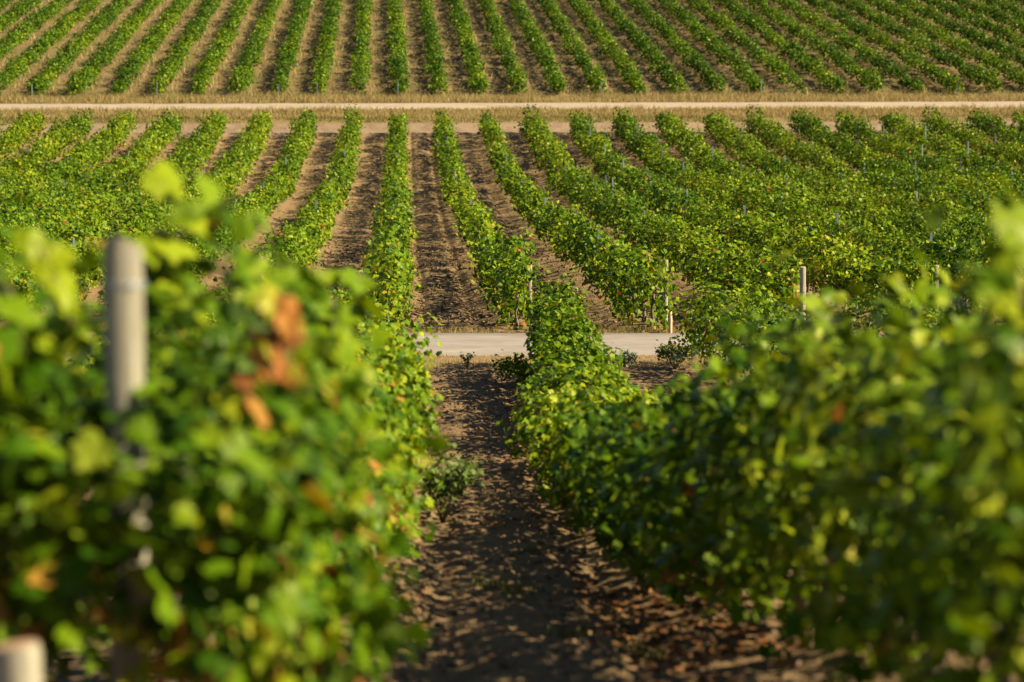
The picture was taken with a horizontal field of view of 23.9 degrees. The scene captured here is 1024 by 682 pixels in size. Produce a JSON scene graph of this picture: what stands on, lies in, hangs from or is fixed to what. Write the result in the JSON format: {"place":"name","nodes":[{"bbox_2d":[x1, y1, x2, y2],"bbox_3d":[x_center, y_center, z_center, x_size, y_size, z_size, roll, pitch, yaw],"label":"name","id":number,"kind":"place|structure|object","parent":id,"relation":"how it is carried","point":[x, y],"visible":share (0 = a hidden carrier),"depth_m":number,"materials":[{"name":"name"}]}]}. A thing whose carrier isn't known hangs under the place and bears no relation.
{"place":"outdoors","nodes":[
{"label":"outdoors","id":0,"kind":"place"},
{"bbox_2d":[88,332,884,355],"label":"road","id":1,"kind":"structure","parent":0,"point":[482,344],"depth_m":43.40,"materials":[{"name":"concrete"}]},
{"bbox_2d":[0,0,1023,681],"bbox_3d":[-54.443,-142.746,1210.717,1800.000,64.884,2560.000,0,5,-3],"label":"ground","id":2,"kind":"structure","parent":0,"point":[430,210],"depth_m":71.88,"materials":[{"name":"soil"}]},
{"bbox_2d":[0,0,14,10],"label":"vine hedge","id":3,"kind":"object","parent":2,"relation":"on","point":[2,4],"visible":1,"depth_m":202.94,"materials":[{"name":"green plant"}]},
{"bbox_2d":[0,639,41,681],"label":"wooden post","id":4,"kind":"object","parent":2,"relation":"on","point":[20,660],"visible":1,"depth_m":5.05,"materials":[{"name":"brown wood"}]},
{"bbox_2d":[0,0,41,31],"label":"vine hedge","id":5,"kind":"object","parent":2,"relation":"on","point":[21,8],"visible":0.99,"depth_m":194.24,"materials":[{"name":"green plant"}]},
{"bbox_2d":[0,109,50,160],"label":"vine hedge","id":6,"kind":"object","parent":2,"relation":"on","point":[19,130],"visible":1,"depth_m":127.93,"materials":[{"name":"green plant"}]},
{"bbox_2d":[0,0,72,60],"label":"vine hedge","id":7,"kind":"object","parent":2,"relation":"on","point":[9,41],"visible":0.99,"depth_m":184.16,"materials":[{"name":"green plant"}]},
{"bbox_2d":[0,108,93,186],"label":"vine hedge","id":8,"kind":"object","parent":2,"relation":"on","point":[57,133],"visible":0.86,"depth_m":122.23,"materials":[{"name":"green plant"}]},
{"bbox_2d":[0,0,102,94],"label":"vine hedge","id":9,"kind":"object","parent":2,"relation":"on","point":[58,32],"visible":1,"depth_m":174.47,"materials":[{"name":"green plant"}]},
{"bbox_2d":[0,109,139,200],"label":"vine hedge","id":10,"kind":"object","parent":2,"relation":"on","point":[103,143],"visible":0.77,"depth_m":113.70,"materials":[{"name":"green plant"}]},
{"bbox_2d":[24,0,132,96],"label":"vine hedge","id":11,"kind":"object","parent":2,"relation":"on","point":[102,20],"visible":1,"depth_m":169.92,"materials":[{"name":"green plant"}]},
{"bbox_2d":[0,108,184,222],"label":"vine hedge","id":12,"kind":"object","parent":2,"relation":"on","point":[164,128],"visible":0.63,"depth_m":104.25,"materials":[{"name":"green plant"}]},
{"bbox_2d":[63,0,165,93],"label":"vine hedge","id":13,"kind":"object","parent":2,"relation":"on","point":[136,18],"visible":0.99,"depth_m":169.54,"materials":[{"name":"green plant"}]},
{"bbox_2d":[0,108,231,265],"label":"vine hedge","id":14,"kind":"object","parent":2,"relation":"on","point":[200,148],"visible":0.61,"depth_m":85.39,"materials":[{"name":"green plant"}]},
{"bbox_2d":[103,235,150,681],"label":"wooden post","id":15,"kind":"object","parent":2,"relation":"on","point":[123,284],"visible":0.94,"depth_m":5.94,"materials":[{"name":"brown wood"}]},
{"bbox_2d":[0,109,273,312],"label":"vine hedge","id":16,"kind":"object","parent":2,"relation":"on","point":[141,218],"visible":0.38,"depth_m":73.04,"materials":[{"name":"green plant"}]},
{"bbox_2d":[36,277,241,489],"bbox_3d":[-4.392,0.241,26.880,1.842,2.385,25.854,0,5,-3],"label":"vine hedge","id":17,"kind":"object","parent":2,"relation":"on","point":[210,319],"visible":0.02,"depth_m":33.46,"materials":[{"name":"green plant"}]},
{"bbox_2d":[108,0,195,95],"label":"vine hedge","id":18,"kind":"object","parent":2,"relation":"on","point":[151,42],"visible":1,"depth_m":172.93,"materials":[{"name":"green plant"}]},
{"bbox_2d":[148,0,222,95],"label":"vine hedge","id":19,"kind":"object","parent":2,"relation":"on","point":[168,69],"visible":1,"depth_m":170.55,"materials":[{"name":"green plant"}]},
{"bbox_2d":[93,106,320,321],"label":"vine hedge","id":20,"kind":"object","parent":2,"relation":"on","point":[279,184],"visible":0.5,"depth_m":98.48,"materials":[{"name":"green plant"}]},
{"bbox_2d":[190,0,255,96],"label":"vine hedge","id":21,"kind":"object","parent":2,"relation":"on","point":[209,64],"visible":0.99,"depth_m":171.65,"materials":[{"name":"green plant"}]},
{"bbox_2d":[0,161,450,681],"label":"vine hedge","id":22,"kind":"object","parent":2,"relation":"on","point":[286,426],"visible":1,"depth_m":6.04,"materials":[{"name":"green plant"}]},
{"bbox_2d":[225,0,283,93],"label":"vine hedge","id":23,"kind":"object","parent":2,"relation":"on","point":[265,21],"visible":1,"depth_m":169.30,"materials":[{"name":"green plant"}]},
{"bbox_2d":[269,0,316,93],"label":"vine hedge","id":24,"kind":"object","parent":2,"relation":"on","point":[296,24],"visible":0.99,"depth_m":171.78,"materials":[{"name":"green plant"}]},
{"bbox_2d":[224,100,366,326],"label":"vine hedge","id":25,"kind":"object","parent":2,"relation":"on","point":[305,234],"visible":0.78,"depth_m":79.55,"materials":[{"name":"green plant"}]},
{"bbox_2d":[308,0,342,93],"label":"vine hedge","id":26,"kind":"object","parent":2,"relation":"on","point":[327,38],"visible":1,"depth_m":170.02,"materials":[{"name":"green plant"}]},
{"bbox_2d":[347,0,374,95],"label":"vine hedge","id":27,"kind":"object","parent":2,"relation":"on","point":[361,68],"visible":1,"depth_m":171.70,"materials":[{"name":"green plant"}]},
{"bbox_2d":[356,109,422,332],"bbox_3d":[-4.411,-6.484,91.154,1.752,4.667,91.629,0,5,-3],"label":"vine hedge","id":28,"kind":"object","parent":2,"relation":"on","point":[389,272],"visible":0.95,"depth_m":60.55,"materials":[{"name":"green plant"}]},
{"bbox_2d":[384,0,410,94],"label":"vine hedge","id":29,"kind":"object","parent":2,"relation":"on","point":[397,55],"visible":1,"depth_m":172.59,"materials":[{"name":"green plant"}]},
{"bbox_2d":[37,193,789,329],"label":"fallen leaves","id":30,"kind":"object","parent":2,"relation":"on","point":[427,259],"visible":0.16,"depth_m":73.23,"materials":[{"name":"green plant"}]},
{"bbox_2d":[416,0,449,94],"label":"vine hedge","id":31,"kind":"object","parent":2,"relation":"on","point":[434,57],"visible":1,"depth_m":170.13,"materials":[{"name":"green plant"}]},
{"bbox_2d":[413,443,484,522],"bbox_3d":[-0.589,1.239,20.736,0.710,0.702,0.752,0,5,-3],"label":"tall weed","id":32,"kind":"object","parent":2,"relation":"on","point":[461,476],"visible":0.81,"depth_m":20.61,"materials":[{"name":"green plant"}]},
{"bbox_2d":[444,0,489,94],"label":"vine hedge","id":33,"kind":"object","parent":2,"relation":"on","point":[459,19],"visible":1,"depth_m":170.43,"materials":[{"name":"green plant"}]},
{"bbox_2d":[460,351,475,368],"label":"spiky weed","id":34,"kind":"object","parent":2,"relation":"on","point":[469,355],"visible":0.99,"depth_m":39.39,"materials":[{"name":"green plant"}]},
{"bbox_2d":[452,571,517,594],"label":"grass tuft","id":35,"kind":"object","parent":2,"relation":"on","point":[490,584],"visible":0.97,"depth_m":16.15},
{"bbox_2d":[430,107,550,331],"bbox_3d":[-1.902,-6.532,91.241,1.780,4.756,91.608,0,5,-3],"label":"vine hedge","id":36,"kind":"object","parent":2,"relation":"on","point":[504,278],"visible":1,"depth_m":58.30,"materials":[{"name":"green plant"}]},
{"bbox_2d":[477,0,530,92],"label":"vine hedge","id":37,"kind":"object","parent":2,"relation":"on","point":[515,73],"visible":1,"depth_m":173.37,"materials":[{"name":"green plant"}]},
{"bbox_2d":[90,132,923,324],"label":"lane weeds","id":38,"kind":"object","parent":2,"relation":"on","point":[437,230],"visible":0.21,"depth_m":78.86,"materials":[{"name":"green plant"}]},
{"bbox_2d":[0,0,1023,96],"bbox_3d":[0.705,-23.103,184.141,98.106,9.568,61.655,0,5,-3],"label":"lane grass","id":39,"kind":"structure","parent":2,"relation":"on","point":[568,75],"depth_m":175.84,"materials":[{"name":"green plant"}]},
{"bbox_2d":[0,0,1023,95],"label":"dry weeds","id":40,"kind":"object","parent":2,"relation":"on","point":[238,36],"visible":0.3,"depth_m":175.94,"materials":[{"name":"beige plant"}]},
{"bbox_2d":[491,349,535,384],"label":"shrub","id":41,"kind":"object","parent":2,"relation":"on","point":[510,366],"visible":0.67,"depth_m":36.45,"materials":[{"name":"green plant"}]},
{"bbox_2d":[490,578,561,599],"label":"grass tuft","id":42,"kind":"object","parent":2,"relation":"on","point":[521,589],"visible":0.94,"depth_m":15.84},
{"bbox_2d":[527,264,531,325],"bbox_3d":[0.342,-0.769,47.404,0.111,1.612,0.111,0,5,-3],"label":"wooden post","id":43,"kind":"object","parent":2,"relation":"on","point":[529,286],"visible":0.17,"depth_m":47.33,"materials":[{"name":"brown wood"}]},
{"bbox_2d":[510,542,565,554],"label":"grass tuft","id":44,"kind":"object","parent":2,"relation":"on","point":[534,550],"visible":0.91,"depth_m":18.43,"materials":[{"name":"plant"}]},
{"bbox_2d":[509,0,567,92],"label":"vine hedge","id":45,"kind":"object","parent":2,"relation":"on","point":[539,48],"visible":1,"depth_m":172.95,"materials":[{"name":"green plant"}]},
{"bbox_2d":[523,620,600,639],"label":"grass tuft","id":46,"kind":"object","parent":2,"relation":"on","point":[570,634],"visible":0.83,"depth_m":13.45,"materials":[{"name":"plant"}]},
{"bbox_2d":[536,0,607,94],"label":"vine hedge","id":47,"kind":"object","parent":2,"relation":"on","point":[593,75],"visible":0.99,"depth_m":174.18,"materials":[{"name":"green plant"}]},
{"bbox_2d":[473,109,681,331],"bbox_3d":[0.625,-6.475,91.382,1.738,4.700,91.632,0,5,-3],"label":"vine hedge","id":48,"kind":"object","parent":2,"relation":"on","point":[616,272],"visible":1,"depth_m":58.66,"materials":[{"name":"green plant"}]},
{"bbox_2d":[306,241,860,328],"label":"soil clods","id":49,"kind":"object","parent":2,"relation":"on","point":[466,318],"visible":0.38,"depth_m":61.88,"materials":[{"name":"brown soil"}]},
{"bbox_2d":[387,369,789,673],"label":"path weeds","id":50,"kind":"object","parent":2,"relation":"on","point":[547,569],"visible":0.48,"depth_m":13.89,"materials":[{"name":"green plant"}]},
{"bbox_2d":[423,354,760,370],"bbox_3d":[1.462,0.283,40.675,11.577,0.199,2.780,0,5,-3],"label":"straw","id":51,"kind":"object","parent":2,"relation":"on","point":[490,364],"visible":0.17,"depth_m":40.30,"materials":[{"name":"beige plant"}]},
{"bbox_2d":[433,324,769,332],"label":"dry grass","id":52,"kind":"structure","parent":2,"relation":"on","point":[643,329],"depth_m":46.21,"materials":[{"name":"beige plant"}]},
{"bbox_2d":[565,0,647,95],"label":"vine hedge","id":53,"kind":"object","parent":2,"relation":"on","point":[606,41],"visible":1,"depth_m":173.14,"materials":[{"name":"green plant"}]},
{"bbox_2d":[338,376,877,681],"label":"fallen leaves","id":54,"kind":"object","parent":2,"relation":"on","point":[697,655],"visible":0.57,"depth_m":13.84,"materials":[{"name":"brown plant"}]},
{"bbox_2d":[610,347,639,367],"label":"silver weed","id":55,"kind":"object","parent":2,"relation":"on","point":[628,358],"visible":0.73,"depth_m":39.65,"materials":[{"name":"green plant"}]},
{"bbox_2d":[603,537,661,595],"bbox_3d":[0.832,1.434,15.694,0.484,0.502,0.510,-2,6,-18],"label":"pale weed","id":56,"kind":"object","parent":2,"relation":"on","point":[627,574],"visible":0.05,"depth_m":15.61,"materials":[{"name":"green plant"}]},
{"bbox_2d":[595,0,690,93],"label":"vine hedge","id":57,"kind":"object","parent":2,"relation":"on","point":[656,59],"visible":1,"depth_m":171.63,"materials":[{"name":"green plant"}]},
{"bbox_2d":[608,633,683,662],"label":"grass tuft","id":58,"kind":"object","parent":2,"relation":"on","point":[643,653],"visible":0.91,"depth_m":12.53,"materials":[{"name":"plant"}]},
{"bbox_2d":[513,104,807,318],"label":"vine hedge","id":59,"kind":"object","parent":2,"relation":"on","point":[697,253],"visible":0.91,"depth_m":66.17,"materials":[{"name":"green plant"}]},
{"bbox_2d":[662,260,667,325],"bbox_3d":[3.013,-0.787,47.518,0.119,1.627,0.119,0,5,-3],"label":"wooden post","id":60,"kind":"object","parent":2,"relation":"on","point":[664,294],"visible":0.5,"depth_m":47.47,"materials":[{"name":"brown wood"}]},
{"bbox_2d":[343,368,987,681],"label":"soil clods","id":61,"kind":"object","parent":2,"relation":"on","point":[637,676],"visible":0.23,"depth_m":15.35,"materials":[{"name":"brown soil"}]},
{"bbox_2d":[668,307,671,332],"bbox_3d":[3.007,-0.317,45.905,0.074,0.767,0.072,0,5,-3],"label":"wooden stake","id":62,"kind":"object","parent":2,"relation":"on","point":[670,324],"visible":0.45,"depth_m":45.87,"materials":[{"name":"beige wood"}]},
{"bbox_2d":[654,337,691,368],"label":"rose bush","id":63,"kind":"object","parent":2,"relation":"on","point":[670,354],"visible":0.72,"depth_m":39.26,"materials":[{"name":"green plant"}]},
{"bbox_2d":[626,0,729,92],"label":"vine hedge","id":64,"kind":"object","parent":2,"relation":"on","point":[694,58],"visible":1,"depth_m":173.43,"materials":[{"name":"green plant"}]},
{"bbox_2d":[657,0,764,92],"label":"vine hedge","id":65,"kind":"object","parent":2,"relation":"on","point":[711,42],"visible":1,"depth_m":174.27,"materials":[{"name":"green plant"}]},
{"bbox_2d":[684,0,806,94],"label":"vine hedge","id":66,"kind":"object","parent":2,"relation":"on","point":[716,18],"visible":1,"depth_m":174.17,"materials":[{"name":"green plant"}]},
{"bbox_2d":[496,173,1023,681],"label":"vine hedge","id":67,"kind":"object","parent":2,"relation":"on","point":[870,479],"visible":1,"depth_m":8.18,"materials":[{"name":"green plant"}]},
{"bbox_2d":[567,108,956,316],"bbox_3d":[5.650,-6.537,91.593,2.406,4.737,91.626,0,5,-3],"label":"vine hedge","id":68,"kind":"object","parent":2,"relation":"on","point":[842,268],"visible":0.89,"depth_m":64.78,"materials":[{"name":"green plant"}]},
{"bbox_2d":[713,0,847,93],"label":"vine hedge","id":69,"kind":"object","parent":2,"relation":"on","point":[753,23],"visible":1,"depth_m":173.97,"materials":[{"name":"green plant"}]},
{"bbox_2d":[800,266,805,318],"bbox_3d":[5.538,-0.633,46.035,0.116,1.572,0.117,0,5,-3],"label":"wooden post","id":70,"kind":"object","parent":2,"relation":"on","point":[802,278],"visible":0.53,"depth_m":45.96,"materials":[{"name":"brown wood"}]},
{"bbox_2d":[739,0,884,91],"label":"vine hedge","id":71,"kind":"object","parent":2,"relation":"on","point":[841,59],"visible":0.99,"depth_m":173.64,"materials":[{"name":"green plant"}]},
{"bbox_2d":[608,107,1023,313],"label":"vine hedge","id":72,"kind":"object","parent":2,"relation":"on","point":[753,198],"visible":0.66,"depth_m":73.64,"materials":[{"name":"green plant"}]},
{"bbox_2d":[652,109,1001,264],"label":"vine hedge","id":73,"kind":"object","parent":2,"relation":"on","point":[673,128],"visible":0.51,"depth_m":85.71,"materials":[{"name":"green plant"}]},
{"bbox_2d":[663,267,1023,424],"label":"vine hedge","id":74,"kind":"object","parent":2,"relation":"on","point":[709,311],"visible":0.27,"depth_m":36.87,"materials":[{"name":"green plant"}]},
{"bbox_2d":[697,109,996,233],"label":"vine hedge","id":75,"kind":"object","parent":2,"relation":"on","point":[720,128],"visible":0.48,"depth_m":101.42,"materials":[{"name":"green plant"}]},
{"bbox_2d":[771,0,925,93],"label":"vine hedge","id":76,"kind":"object","parent":2,"relation":"on","point":[875,59],"visible":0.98,"depth_m":175.34,"materials":[{"name":"green plant"}]},
{"bbox_2d":[741,104,1023,220],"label":"vine hedge","id":77,"kind":"object","parent":2,"relation":"on","point":[783,142],"visible":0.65,"depth_m":110.22,"materials":[{"name":"green plant"}]},
{"bbox_2d":[802,0,964,94],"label":"vine hedge","id":78,"kind":"object","parent":2,"relation":"on","point":[867,30],"visible":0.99,"depth_m":175.19,"materials":[{"name":"green plant"}]},
{"bbox_2d":[788,107,1023,211],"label":"vine hedge","id":79,"kind":"object","parent":2,"relation":"on","point":[813,127],"visible":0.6,"depth_m":114.90,"materials":[{"name":"green plant"}]},
{"bbox_2d":[832,0,1003,92],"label":"vine hedge","id":80,"kind":"object","parent":2,"relation":"on","point":[881,20],"visible":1,"depth_m":174.77,"materials":[{"name":"green plant"}]},
{"bbox_2d":[842,279,1001,342],"bbox_3d":[6.367,0.428,26.973,1.747,2.588,27.100,0,5,-1],"label":"vine hedge","id":81,"kind":"object","parent":2,"relation":"on","point":[931,314],"visible":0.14,"depth_m":37.95,"materials":[{"name":"green plant"}]},
{"bbox_2d":[834,108,1023,193],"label":"vine hedge","id":82,"kind":"object","parent":2,"relation":"on","point":[890,144],"visible":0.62,"depth_m":119.45,"materials":[{"name":"green plant"}]},
{"bbox_2d":[933,265,938,323],"bbox_3d":[8.152,-0.679,46.556,0.118,1.566,0.118,0,5,-3],"label":"wooden post","id":83,"kind":"object","parent":2,"relation":"on","point":[935,273],"visible":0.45,"depth_m":46.46,"materials":[{"name":"brown wood"}]},
{"bbox_2d":[861,0,1023,89],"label":"vine hedge","id":84,"kind":"object","parent":2,"relation":"on","point":[891,9],"visible":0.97,"depth_m":176.59,"materials":[{"name":"green plant"}]},
{"bbox_2d":[875,109,1023,178],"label":"vine hedge","id":85,"kind":"object","parent":2,"relation":"on","point":[942,148],"visible":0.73,"depth_m":123.02,"materials":[{"name":"green plant"}]},
{"bbox_2d":[890,0,1023,71],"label":"vine hedge","id":86,"kind":"object","parent":2,"relation":"on","point":[955,26],"visible":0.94,"depth_m":182.52,"materials":[{"name":"green plant"}]},
{"bbox_2d":[967,141,968,168],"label":"metal post","id":87,"kind":"object","parent":2,"relation":"on","point":[967,149],"visible":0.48,"depth_m":117.48,"materials":[{"name":"grey metal"}]},
{"bbox_2d":[917,0,1023,49],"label":"vine hedge","id":88,"kind":"object","parent":2,"relation":"on","point":[955,13],"visible":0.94,"depth_m":190.04,"materials":[{"name":"green plant"}]},
{"bbox_2d":[919,104,1023,169],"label":"vine hedge","id":89,"kind":"object","parent":2,"relation":"on","point":[964,136],"visible":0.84,"depth_m":125.90,"materials":[{"name":"green plant"}]},
{"bbox_2d":[947,0,1023,36],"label":"vine hedge","id":90,"kind":"object","parent":2,"relation":"on","point":[994,13],"visible":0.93,"depth_m":194.78,"materials":[{"name":"green plant"}]},
{"bbox_2d":[964,107,1023,150],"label":"vine hedge","id":91,"kind":"object","parent":2,"relation":"on","point":[992,126],"visible":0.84,"depth_m":132.41,"materials":[{"name":"green plant"}]},
{"bbox_2d":[977,0,1023,18],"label":"vine hedge","id":92,"kind":"object","parent":2,"relation":"on","point":[1013,8],"visible":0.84,"depth_m":201.38,"materials":[{"name":"green plant"}]},
{"bbox_2d":[1006,0,1023,8],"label":"vine hedge","id":93,"kind":"object","parent":2,"relation":"on","point":[1021,2],"visible":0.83,"depth_m":206.82,"materials":[{"name":"green plant"}]},
{"bbox_2d":[1010,108,1023,133],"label":"vine hedge","id":94,"kind":"object","parent":2,"relation":"on","point":[1020,122],"visible":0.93,"depth_m":136.71,"materials":[{"name":"green plant"}]},
{"bbox_2d":[0,88,1023,103],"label":"dry grass","id":95,"kind":"structure","parent":0,"point":[175,98],"depth_m":150.96,"materials":[{"name":"beige plant"}]},
{"bbox_2d":[0,102,1023,118],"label":"dry grass","id":96,"kind":"structure","parent":0,"point":[594,111],"depth_m":143.27,"materials":[{"name":"beige plant"}]},
{"bbox_2d":[0,101,1023,109],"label":"dirt track","id":97,"kind":"structure","parent":0,"point":[991,104],"depth_m":147.09,"materials":[{"name":"beige soil"}]},
{"bbox_2d":[0,113,1023,123],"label":"green grass","id":98,"kind":"structure","parent":0,"point":[499,120],"depth_m":141.26,"materials":[{"name":"green plant"}]},
{"bbox_2d":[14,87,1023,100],"bbox_3d":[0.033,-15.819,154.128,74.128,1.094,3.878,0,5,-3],"label":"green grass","id":99,"kind":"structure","parent":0,"point":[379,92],"depth_m":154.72,"materials":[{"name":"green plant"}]}
]}

